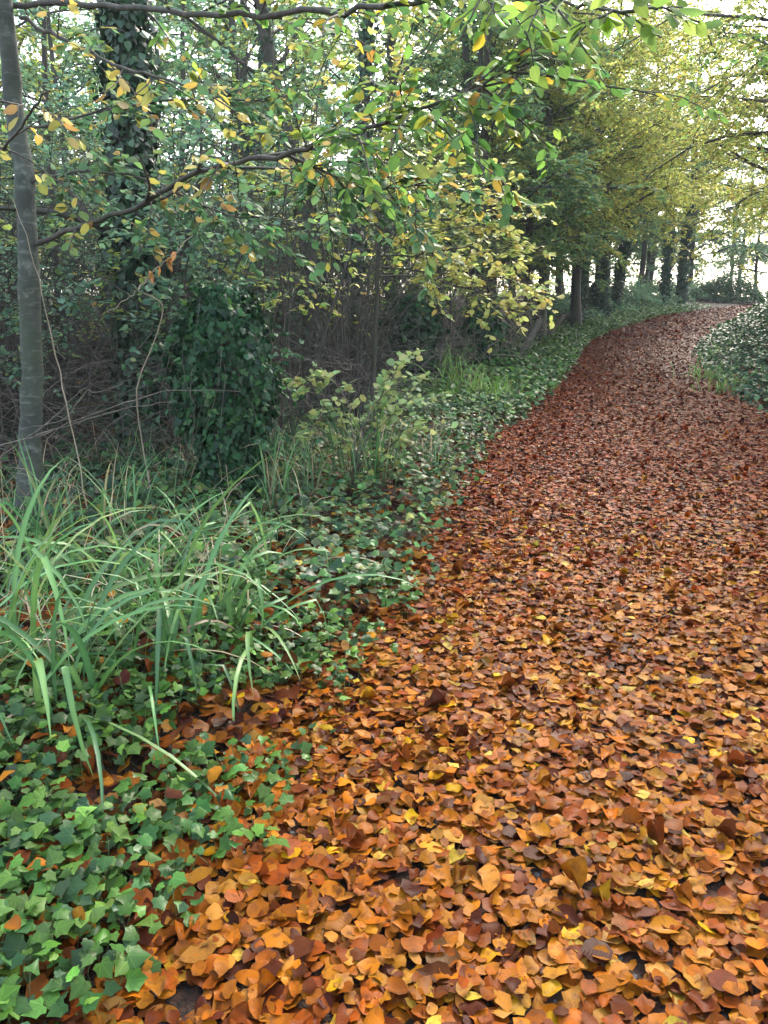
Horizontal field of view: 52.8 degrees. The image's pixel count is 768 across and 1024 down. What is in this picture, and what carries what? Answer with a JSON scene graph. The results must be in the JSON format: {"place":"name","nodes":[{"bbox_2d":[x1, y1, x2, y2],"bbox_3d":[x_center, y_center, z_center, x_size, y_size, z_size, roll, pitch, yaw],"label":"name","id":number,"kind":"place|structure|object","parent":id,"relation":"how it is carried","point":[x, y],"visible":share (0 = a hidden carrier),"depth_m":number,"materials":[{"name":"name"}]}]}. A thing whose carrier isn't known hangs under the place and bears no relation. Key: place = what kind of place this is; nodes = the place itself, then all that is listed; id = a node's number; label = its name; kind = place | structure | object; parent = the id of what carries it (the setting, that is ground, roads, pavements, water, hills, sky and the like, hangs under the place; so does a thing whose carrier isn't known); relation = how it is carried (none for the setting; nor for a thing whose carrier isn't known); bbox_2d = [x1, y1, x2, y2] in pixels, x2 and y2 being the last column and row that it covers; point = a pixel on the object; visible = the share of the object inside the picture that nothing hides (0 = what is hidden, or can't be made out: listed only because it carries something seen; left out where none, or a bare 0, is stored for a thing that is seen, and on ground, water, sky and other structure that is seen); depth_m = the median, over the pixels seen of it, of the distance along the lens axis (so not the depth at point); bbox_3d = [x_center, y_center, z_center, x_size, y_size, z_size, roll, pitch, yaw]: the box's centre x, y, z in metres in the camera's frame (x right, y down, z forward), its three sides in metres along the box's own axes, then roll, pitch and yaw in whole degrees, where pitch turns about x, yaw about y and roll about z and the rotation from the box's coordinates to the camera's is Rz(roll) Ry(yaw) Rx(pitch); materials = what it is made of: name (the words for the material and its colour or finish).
{"place":"outdoors","nodes":[
{"label":"outdoors","id":0,"kind":"place"},
{"bbox_2d":[0,295,767,1023],"bbox_3d":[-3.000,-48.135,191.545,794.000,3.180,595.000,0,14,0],"label":"ground","id":1,"kind":"structure","parent":0,"point":[222,747],"depth_m":5.54,"materials":[{"name":"soil"}]},
{"bbox_2d":[1,431,93,556],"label":"sedge tuft","id":2,"kind":"object","parent":1,"relation":"on","point":[40,503],"visible":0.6,"depth_m":4.38,"materials":[{"name":"green plant"}]},
{"bbox_2d":[0,6,101,403],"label":"dark tree","id":3,"kind":"object","parent":1,"relation":"on","point":[52,59],"visible":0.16,"depth_m":11.15,"materials":[{"name":"green plant"}]},
{"bbox_2d":[0,0,112,423],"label":"dark tree","id":4,"kind":"object","parent":1,"relation":"on","point":[26,75],"visible":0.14,"depth_m":9.47,"materials":[{"name":"green plant"}]},
{"bbox_2d":[0,92,113,447],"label":"bare bush","id":5,"kind":"object","parent":1,"relation":"on","point":[10,406],"visible":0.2,"depth_m":8.35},
{"bbox_2d":[13,317,117,406],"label":"bramble bush","id":6,"kind":"object","parent":1,"relation":"on","point":[101,345],"visible":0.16,"depth_m":12.07,"materials":[{"name":"green plant"}]},
{"bbox_2d":[0,0,154,343],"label":"ivy clad tree","id":7,"kind":"object","parent":1,"relation":"on","point":[27,28],"visible":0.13,"depth_m":13.85,"materials":[{"name":"green plant"}]},
{"bbox_2d":[0,61,195,421],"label":"bare bush","id":8,"kind":"object","parent":1,"relation":"on","point":[43,247],"visible":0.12,"depth_m":9.60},
{"bbox_2d":[0,604,202,750],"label":"sedge tuft","id":9,"kind":"object","parent":1,"relation":"on","point":[26,651],"visible":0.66,"depth_m":2.63,"materials":[{"name":"green plant"}]},
{"bbox_2d":[0,89,204,463],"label":"hazel bush","id":10,"kind":"object","parent":1,"relation":"on","point":[14,319],"visible":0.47,"depth_m":7.07,"materials":[{"name":"green plant"}]},
{"bbox_2d":[0,0,206,347],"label":"woodland tree","id":11,"kind":"object","parent":1,"relation":"on","point":[81,40],"visible":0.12,"depth_m":17.86,"materials":[{"name":"green plant"}]},
{"bbox_2d":[0,9,207,419],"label":"hazel bush","id":12,"kind":"object","parent":1,"relation":"on","point":[69,148],"visible":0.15,"depth_m":9.24,"materials":[{"name":"green plant"}]},
{"bbox_2d":[0,0,215,342],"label":"dark tree","id":13,"kind":"object","parent":1,"relation":"on","point":[183,29],"visible":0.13,"depth_m":10.17,"materials":[{"name":"green plant"}]},
{"bbox_2d":[0,0,218,317],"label":"woodland tree","id":14,"kind":"object","parent":1,"relation":"on","point":[20,11],"visible":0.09,"depth_m":25.78,"materials":[{"name":"green plant"}]},
{"bbox_2d":[0,29,220,404],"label":"hazel bush","id":15,"kind":"object","parent":1,"relation":"on","point":[57,143],"visible":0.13,"depth_m":10.83,"materials":[{"name":"green plant"}]},
{"bbox_2d":[0,514,235,833],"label":"sedge tuft","id":16,"kind":"object","parent":1,"relation":"on","point":[10,627],"visible":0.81,"depth_m":2.70,"materials":[{"name":"green plant"}]},
{"bbox_2d":[0,460,235,689],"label":"sedge tuft","id":17,"kind":"object","parent":1,"relation":"on","point":[47,565],"visible":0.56,"depth_m":2.93,"materials":[{"name":"green plant"}]},
{"bbox_2d":[0,377,240,458],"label":"dead branch","id":18,"kind":"object","parent":1,"relation":"on","point":[42,433],"visible":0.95,"depth_m":4.81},
{"bbox_2d":[66,436,188,546],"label":"sedge tuft","id":19,"kind":"object","parent":1,"relation":"on","point":[103,505],"visible":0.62,"depth_m":4.66,"materials":[{"name":"green plant"}]},
{"bbox_2d":[0,471,257,644],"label":"sedge tuft","id":20,"kind":"object","parent":1,"relation":"on","point":[52,526],"visible":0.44,"depth_m":3.70,"materials":[{"name":"green plant"}]},
{"bbox_2d":[0,0,267,469],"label":"ivy clad tree","id":21,"kind":"object","parent":1,"relation":"on","point":[134,36],"visible":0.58,"depth_m":6.95,"materials":[{"name":"green plant"}]},
{"bbox_2d":[0,487,271,627],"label":"sedge tuft","id":22,"kind":"object","parent":1,"relation":"on","point":[120,557],"visible":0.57,"depth_m":3.73,"materials":[{"name":"green plant"}]},
{"bbox_2d":[0,451,288,745],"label":"sedge tuft","id":23,"kind":"object","parent":1,"relation":"on","point":[176,615],"visible":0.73,"depth_m":3.00,"materials":[{"name":"green plant"}]},
{"bbox_2d":[107,236,191,513],"bbox_3d":[-1.454,-0.834,5.035,0.474,1.848,0.573,0,14,0],"label":"dead branch","id":24,"kind":"object","parent":1,"relation":"on","point":[169,264],"visible":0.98,"depth_m":4.82,"materials":[{"name":"wood"}]},
{"bbox_2d":[13,0,362,406],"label":"hazel bush","id":25,"kind":"object","parent":1,"relation":"on","point":[35,11],"visible":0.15,"depth_m":9.78,"materials":[{"name":"green plant"}]},
{"bbox_2d":[0,0,399,454],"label":"hazel bush","id":26,"kind":"object","parent":1,"relation":"on","point":[194,134],"visible":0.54,"depth_m":6.63,"materials":[{"name":"green plant"}]},
{"bbox_2d":[68,461,331,573],"bbox_3d":[-1.038,0.147,4.258,1.560,0.911,0.968,0,14,0],"label":"sedge tuft","id":27,"kind":"object","parent":1,"relation":"on","point":[182,525],"visible":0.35,"depth_m":4.17,"materials":[{"name":"green plant"}]},
{"bbox_2d":[0,542,439,1023],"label":"ground ivy","id":28,"kind":"object","parent":1,"relation":"on","point":[42,944],"visible":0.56,"depth_m":2.30,"materials":[{"name":"green plant"}]},
{"bbox_2d":[122,275,321,508],"bbox_3d":[-1.127,-0.810,5.770,1.385,1.784,1.305,-11,18,-36],"label":"ivy stump","id":29,"kind":"object","parent":1,"relation":"on","point":[228,416],"visible":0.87,"depth_m":5.54,"materials":[{"name":"green plant"}]},
{"bbox_2d":[91,0,358,263],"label":"ivy clad tree","id":30,"kind":"object","parent":1,"relation":"on","point":[164,58],"visible":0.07,"depth_m":17.13,"materials":[{"name":"green plant"}]},
{"bbox_2d":[65,0,394,272],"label":"ivy clad tree","id":31,"kind":"object","parent":1,"relation":"on","point":[232,36],"visible":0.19,"depth_m":14.21,"materials":[{"name":"green plant"}]},
{"bbox_2d":[87,57,374,350],"bbox_3d":[-1.922,-3.555,10.817,4.277,4.318,4.323,-11,18,-36],"label":"hazel bush","id":32,"kind":"object","parent":1,"relation":"on","point":[224,67],"visible":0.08,"depth_m":10.44,"materials":[{"name":"green plant"}]},
{"bbox_2d":[58,0,412,294],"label":"woodland tree","id":33,"kind":"object","parent":1,"relation":"on","point":[277,40],"visible":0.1,"depth_m":20.24,"materials":[{"name":"green plant"}]},
{"bbox_2d":[0,9,513,486],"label":"twig tangle","id":34,"kind":"object","parent":1,"relation":"on","point":[107,323],"visible":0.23,"depth_m":7.58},
{"bbox_2d":[217,3,307,406],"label":"sapling","id":35,"kind":"object","parent":1,"relation":"on","point":[236,126],"visible":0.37,"depth_m":8.63,"materials":[{"name":"green plant"}]},
{"bbox_2d":[217,404,310,518],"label":"sedge tuft","id":36,"kind":"object","parent":1,"relation":"on","point":[274,475],"visible":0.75,"depth_m":5.63,"materials":[{"name":"green plant"}]},
{"bbox_2d":[0,222,561,505],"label":"undergrowth","id":37,"kind":"object","parent":1,"relation":"on","point":[75,369],"visible":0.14,"depth_m":7.65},
{"bbox_2d":[21,0,544,424],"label":"dark tree","id":38,"kind":"object","parent":1,"relation":"on","point":[266,54],"visible":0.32,"depth_m":9.22,"materials":[{"name":"green plant"}]},
{"bbox_2d":[187,1,384,305],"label":"woodland tree","id":39,"kind":"object","parent":1,"relation":"on","point":[300,105],"visible":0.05,"depth_m":28.80,"materials":[{"name":"green plant"}]},
{"bbox_2d":[205,489,380,570],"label":"sedge tuft","id":40,"kind":"object","parent":1,"relation":"on","point":[261,558],"visible":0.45,"depth_m":4.26,"materials":[{"name":"green plant"}]},
{"bbox_2d":[168,515,420,720],"bbox_3d":[-0.372,0.414,3.404,1.046,0.780,0.997,-8,16,-30],"label":"sedge tuft","id":41,"kind":"object","parent":1,"relation":"on","point":[249,637],"visible":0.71,"depth_m":3.36,"materials":[{"name":"green plant"}]},
{"bbox_2d":[0,0,589,447],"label":"hazel bush","id":42,"kind":"object","parent":1,"relation":"on","point":[344,66],"visible":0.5,"depth_m":7.07,"materials":[{"name":"green plant"}]},
{"bbox_2d":[266,416,325,503],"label":"sedge tuft","id":43,"kind":"object","parent":1,"relation":"on","point":[311,473],"visible":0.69,"depth_m":6.00,"materials":[{"name":"green plant"}]},
{"bbox_2d":[197,177,395,403],"bbox_3d":[-1.597,-3.386,11.792,3.025,3.460,3.730,9,17,33],"label":"bare bush","id":44,"kind":"object","parent":1,"relation":"on","point":[277,314],"visible":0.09,"depth_m":11.54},
{"bbox_2d":[272,52,343,421],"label":"sapling","id":45,"kind":"object","parent":1,"relation":"on","point":[315,68],"visible":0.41,"depth_m":8.47,"materials":[{"name":"green plant"}]},
{"bbox_2d":[287,379,396,490],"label":"sedge tuft","id":46,"kind":"object","parent":1,"relation":"on","point":[342,458],"visible":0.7,"depth_m":6.30,"materials":[{"name":"green plant"}]},
{"bbox_2d":[0,307,693,703],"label":"grass","id":47,"kind":"structure","parent":1,"relation":"on","point":[174,503],"depth_m":5.07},
{"bbox_2d":[182,72,519,421],"bbox_3d":[-0.961,-3.193,9.835,3.641,4.165,4.489,-7,16,-26],"label":"bare bush","id":48,"kind":"object","parent":1,"relation":"on","point":[334,319],"visible":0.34,"depth_m":9.59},
{"bbox_2d":[0,299,710,617],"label":"verge plants","id":49,"kind":"object","parent":1,"relation":"on","point":[465,406],"visible":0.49,"depth_m":5.86,"materials":[{"name":"green plant"}]},
{"bbox_2d":[260,0,460,408],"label":"dark tree","id":50,"kind":"object","parent":1,"relation":"on","point":[366,37],"visible":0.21,"depth_m":10.07,"materials":[{"name":"green plant"}]},
{"bbox_2d":[0,0,728,522],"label":"grey beech","id":51,"kind":"object","parent":1,"relation":"on","point":[526,24],"visible":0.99,"depth_m":3.63,"materials":[{"name":"green plant"}]},
{"bbox_2d":[255,5,480,370],"bbox_3d":[0.378,-6.023,13.255,3.794,7.836,3.296,8,16,30],"label":"dark tree","id":52,"kind":"object","parent":1,"relation":"on","point":[388,43],"visible":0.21,"depth_m":12.94,"materials":[{"name":"green plant"}]},
{"bbox_2d":[237,162,500,433],"bbox_3d":[-0.221,-2.397,8.779,2.727,3.120,3.363,13,19,41],"label":"bare bush","id":53,"kind":"object","parent":1,"relation":"on","point":[364,382],"visible":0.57,"depth_m":8.53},
{"bbox_2d":[282,348,457,481],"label":"pale leaved shrub","id":54,"kind":"object","parent":1,"relation":"on","point":[382,385],"visible":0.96,"depth_m":6.24,"materials":[{"name":"green plant"}]},
{"bbox_2d":[324,390,431,490],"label":"sedge tuft","id":55,"kind":"object","parent":1,"relation":"on","point":[378,438],"visible":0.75,"depth_m":6.30,"materials":[{"name":"green plant"}]},
{"bbox_2d":[342,105,420,387],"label":"sapling","id":56,"kind":"object","parent":1,"relation":"on","point":[388,284],"visible":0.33,"depth_m":8.45,"materials":[{"name":"green plant"}]},
{"bbox_2d":[0,303,767,1023],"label":"fallen leaves","id":57,"kind":"object","parent":1,"relation":"on","point":[266,927],"visible":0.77,"depth_m":2.60,"materials":[{"name":"orange plant"}]},
{"bbox_2d":[0,15,767,295],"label":"woodland","id":58,"kind":"object","parent":1,"relation":"on","point":[567,286],"visible":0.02,"depth_m":64.03,"materials":[{"name":"green plant"}]},
{"bbox_2d":[217,255,564,373],"bbox_3d":[0.326,-4.252,17.374,7.346,4.003,8.954,3,15,13],"label":"dry brush","id":59,"kind":"object","parent":1,"relation":"on","point":[511,334],"visible":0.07,"depth_m":16.17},
{"bbox_2d":[365,285,452,386],"bbox_3d":[0.428,-2.959,13.278,1.485,1.815,1.656,9,17,31],"label":"ivy stump","id":60,"kind":"object","parent":1,"relation":"on","point":[422,329],"visible":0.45,"depth_m":12.87,"materials":[{"name":"green plant"}]},
{"bbox_2d":[296,92,557,375],"bbox_3d":[0.863,-4.906,14.449,3.770,4.685,5.321,6,15,22],"label":"hazel bush","id":61,"kind":"object","parent":1,"relation":"on","point":[464,291],"visible":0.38,"depth_m":13.62,"materials":[{"name":"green plant"}]},
{"bbox_2d":[412,348,488,399],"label":"grass clump","id":62,"kind":"object","parent":1,"relation":"on","point":[458,378],"visible":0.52,"depth_m":12.04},
{"bbox_2d":[408,0,513,322],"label":"dark tree","id":63,"kind":"object","parent":1,"relation":"on","point":[466,59],"visible":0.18,"depth_m":16.22,"materials":[{"name":"green plant"}]},
{"bbox_2d":[370,157,565,448],"bbox_3d":[0.737,-1.815,7.140,2.186,2.943,0.978,11,18,37],"label":"yellow beech sapling","id":64,"kind":"object","parent":1,"relation":"on","point":[495,270],"visible":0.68,"depth_m":6.88,"materials":[{"name":"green plant"}]},
{"bbox_2d":[455,291,513,369],"bbox_3d":[1.962,-3.519,15.249,1.169,1.619,1.320,3,15,13],"label":"ivy stump","id":65,"kind":"object","parent":1,"relation":"on","point":[496,329],"visible":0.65,"depth_m":15.03,"materials":[{"name":"green plant"}]},
{"bbox_2d":[433,365,539,405],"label":"grass clump","id":66,"kind":"object","parent":1,"relation":"on","point":[490,388],"visible":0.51,"depth_m":11.02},
{"bbox_2d":[323,0,669,303],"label":"beech tree","id":67,"kind":"object","parent":1,"relation":"on","point":[625,65],"visible":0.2,"depth_m":19.27,"materials":[{"name":"green plant"}]},
{"bbox_2d":[370,0,625,350],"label":"woodland tree","id":68,"kind":"object","parent":1,"relation":"on","point":[572,222],"visible":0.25,"depth_m":17.19,"materials":[{"name":"green plant"}]},
{"bbox_2d":[405,3,591,286],"bbox_3d":[3.144,-11.463,23.395,6.894,11.751,6.255,8,16,28],"label":"woodland tree","id":69,"kind":"object","parent":1,"relation":"on","point":[566,267],"visible":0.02,"depth_m":22.32,"materials":[{"name":"green plant"}]},
{"bbox_2d":[406,0,635,340],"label":"woodland tree","id":70,"kind":"object","parent":1,"relation":"on","point":[569,110],"visible":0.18,"depth_m":20.15,"materials":[{"name":"green plant"}]},
{"bbox_2d":[378,0,669,356],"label":"woodland tree","id":71,"kind":"object","parent":1,"relation":"on","point":[570,194],"visible":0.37,"depth_m":15.53,"materials":[{"name":"green plant"}]},
{"bbox_2d":[406,10,648,341],"bbox_3d":[3.778,-10.092,21.104,6.349,10.891,5.807,9,17,33],"label":"beech tree","id":72,"kind":"object","parent":1,"relation":"on","point":[572,153],"visible":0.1,"depth_m":20.36,"materials":[{"name":"green plant"}]},
{"bbox_2d":[456,40,613,291],"bbox_3d":[4.758,-10.710,25.093,5.591,9.531,5.073,3,14,12],"label":"woodland tree","id":73,"kind":"object","parent":1,"relation":"on","point":[601,281],"visible":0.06,"depth_m":24.60,"materials":[{"name":"green plant"}]},
{"bbox_2d":[371,0,710,345],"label":"beech tree","id":74,"kind":"object","parent":1,"relation":"on","point":[543,311],"visible":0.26,"depth_m":19.44,"materials":[{"name":"green plant"}]},
{"bbox_2d":[502,291,611,319],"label":"hedge bush","id":75,"kind":"object","parent":1,"relation":"on","point":[559,306],"visible":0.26,"depth_m":28.70,"materials":[{"name":"green plant"}]},
{"bbox_2d":[496,0,663,313],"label":"beech tree","id":76,"kind":"object","parent":1,"relation":"on","point":[558,289],"visible":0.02,"depth_m":28.90,"materials":[{"name":"green plant"}]},
{"bbox_2d":[499,8,702,324],"bbox_3d":[6.676,-11.818,24.987,6.671,11.871,5.592,5,15,21],"label":"ivy clad tree","id":77,"kind":"object","parent":1,"relation":"on","point":[584,280],"visible":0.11,"depth_m":25.43,"materials":[{"name":"green plant"}]},
{"bbox_2d":[447,0,767,329],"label":"beech tree","id":78,"kind":"object","parent":1,"relation":"on","point":[575,313],"visible":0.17,"depth_m":24.43,"materials":[{"name":"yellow plant"}]},
{"bbox_2d":[558,40,677,276],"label":"woodland tree","id":79,"kind":"object","parent":1,"relation":"on","point":[653,267],"visible":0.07,"depth_m":44.32,"materials":[{"name":"green plant"}]},
{"bbox_2d":[555,27,687,317],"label":"ivy clad tree","id":80,"kind":"object","parent":1,"relation":"on","point":[605,303],"visible":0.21,"depth_m":30.41,"materials":[{"name":"green plant"}]},
{"bbox_2d":[508,0,760,279],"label":"beech tree","id":81,"kind":"object","parent":1,"relation":"on","point":[657,88],"visible":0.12,"depth_m":29.68,"materials":[{"name":"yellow plant"}]},
{"bbox_2d":[607,278,676,304],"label":"hedge bush","id":82,"kind":"object","parent":1,"relation":"on","point":[640,294],"visible":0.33,"depth_m":37.20,"materials":[{"name":"green plant"}]},
{"bbox_2d":[523,0,767,269],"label":"beech tree","id":83,"kind":"object","parent":1,"relation":"on","point":[694,144],"visible":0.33,"depth_m":19.67,"materials":[{"name":"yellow plant"}]},
{"bbox_2d":[575,18,720,312],"bbox_3d":[9.942,-14.057,31.795,6.484,11.955,6.932,-1,14,-6],"label":"ivy clad tree","id":84,"kind":"object","parent":1,"relation":"on","point":[618,283],"visible":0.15,"depth_m":32.08,"materials":[{"name":"green plant"}]},
{"bbox_2d":[547,0,767,208],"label":"beech tree","id":85,"kind":"object","parent":1,"relation":"on","point":[739,124],"visible":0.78,"depth_m":12.63,"materials":[{"name":"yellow plant"}]},
{"bbox_2d":[594,23,729,298],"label":"beech tree","id":86,"kind":"object","parent":1,"relation":"on","point":[643,259],"visible":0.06,"depth_m":41.38,"materials":[{"name":"green plant"}]},
{"bbox_2d":[611,87,714,282],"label":"woodland tree","id":87,"kind":"object","parent":1,"relation":"on","point":[650,255],"visible":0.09,"depth_m":48.60,"materials":[{"name":"green plant"}]},
{"bbox_2d":[577,0,767,246],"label":"beech tree","id":88,"kind":"object","parent":1,"relation":"on","point":[756,134],"visible":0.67,"depth_m":16.36,"materials":[{"name":"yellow plant"}]},
{"bbox_2d":[623,6,755,306],"bbox_3d":[14.016,-16.856,37.256,7.724,13.746,6.475,-8,16,-29],"label":"ivy clad tree","id":89,"kind":"object","parent":1,"relation":"on","point":[664,282],"visible":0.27,"depth_m":38.01,"materials":[{"name":"green plant"}]},
{"bbox_2d":[614,0,767,291],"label":"beech tree","id":90,"kind":"object","parent":1,"relation":"on","point":[749,173],"visible":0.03,"depth_m":40.75,"materials":[{"name":"green plant"}]},
{"bbox_2d":[616,43,767,280],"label":"woodland tree","id":91,"kind":"object","parent":1,"relation":"on","point":[692,267],"visible":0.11,"depth_m":48.58,"materials":[{"name":"green plant"}]},
{"bbox_2d":[645,6,767,304],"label":"ivy clad tree","id":92,"kind":"object","parent":1,"relation":"on","point":[683,263],"visible":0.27,"depth_m":39.63,"materials":[{"name":"green plant"}]},
{"bbox_2d":[652,25,767,285],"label":"beech tree","id":93,"kind":"object","parent":1,"relation":"on","point":[710,232],"visible":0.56,"depth_m":17.16,"materials":[{"name":"green plant"}]},
{"bbox_2d":[673,126,767,284],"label":"woodland tree","id":94,"kind":"object","parent":1,"relation":"on","point":[713,263],"visible":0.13,"depth_m":62.63,"materials":[{"name":"green plant"}]},
{"bbox_2d":[686,14,767,155],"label":"beech tree","id":95,"kind":"object","parent":1,"relation":"on","point":[763,54],"visible":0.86,"depth_m":11.49,"materials":[{"name":"green plant"}]},
{"bbox_2d":[687,270,767,303],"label":"evergreen bush","id":96,"kind":"object","parent":1,"relation":"on","point":[723,284],"visible":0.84,"depth_m":43.55,"materials":[{"name":"green plant"}]},
{"bbox_2d":[691,298,767,417],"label":"bank ivy","id":97,"kind":"object","parent":1,"relation":"on","point":[720,333],"visible":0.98,"depth_m":16.37,"materials":[{"name":"green plant"}]},
{"bbox_2d":[703,113,767,295],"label":"woodland tree","id":98,"kind":"object","parent":1,"relation":"on","point":[747,254],"visible":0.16,"depth_m":56.85,"materials":[{"name":"green plant"}]},
{"bbox_2d":[706,136,767,286],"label":"woodland tree","id":99,"kind":"object","parent":1,"relation":"on","point":[756,259],"visible":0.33,"depth_m":53.51,"materials":[{"name":"green plant"}]},
{"bbox_2d":[714,89,767,295],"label":"woodland tree","id":100,"kind":"object","parent":1,"relation":"on","point":[756,243],"visible":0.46,"depth_m":47.14,"materials":[{"name":"green plant"}]},
{"bbox_2d":[0,0,767,295],"label":"sky","id":101,"kind":"structure","parent":0,"point":[762,279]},
{"bbox_2d":[134,306,767,1023],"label":"path","id":102,"kind":"structure","parent":0,"point":[184,998],"depth_m":2.78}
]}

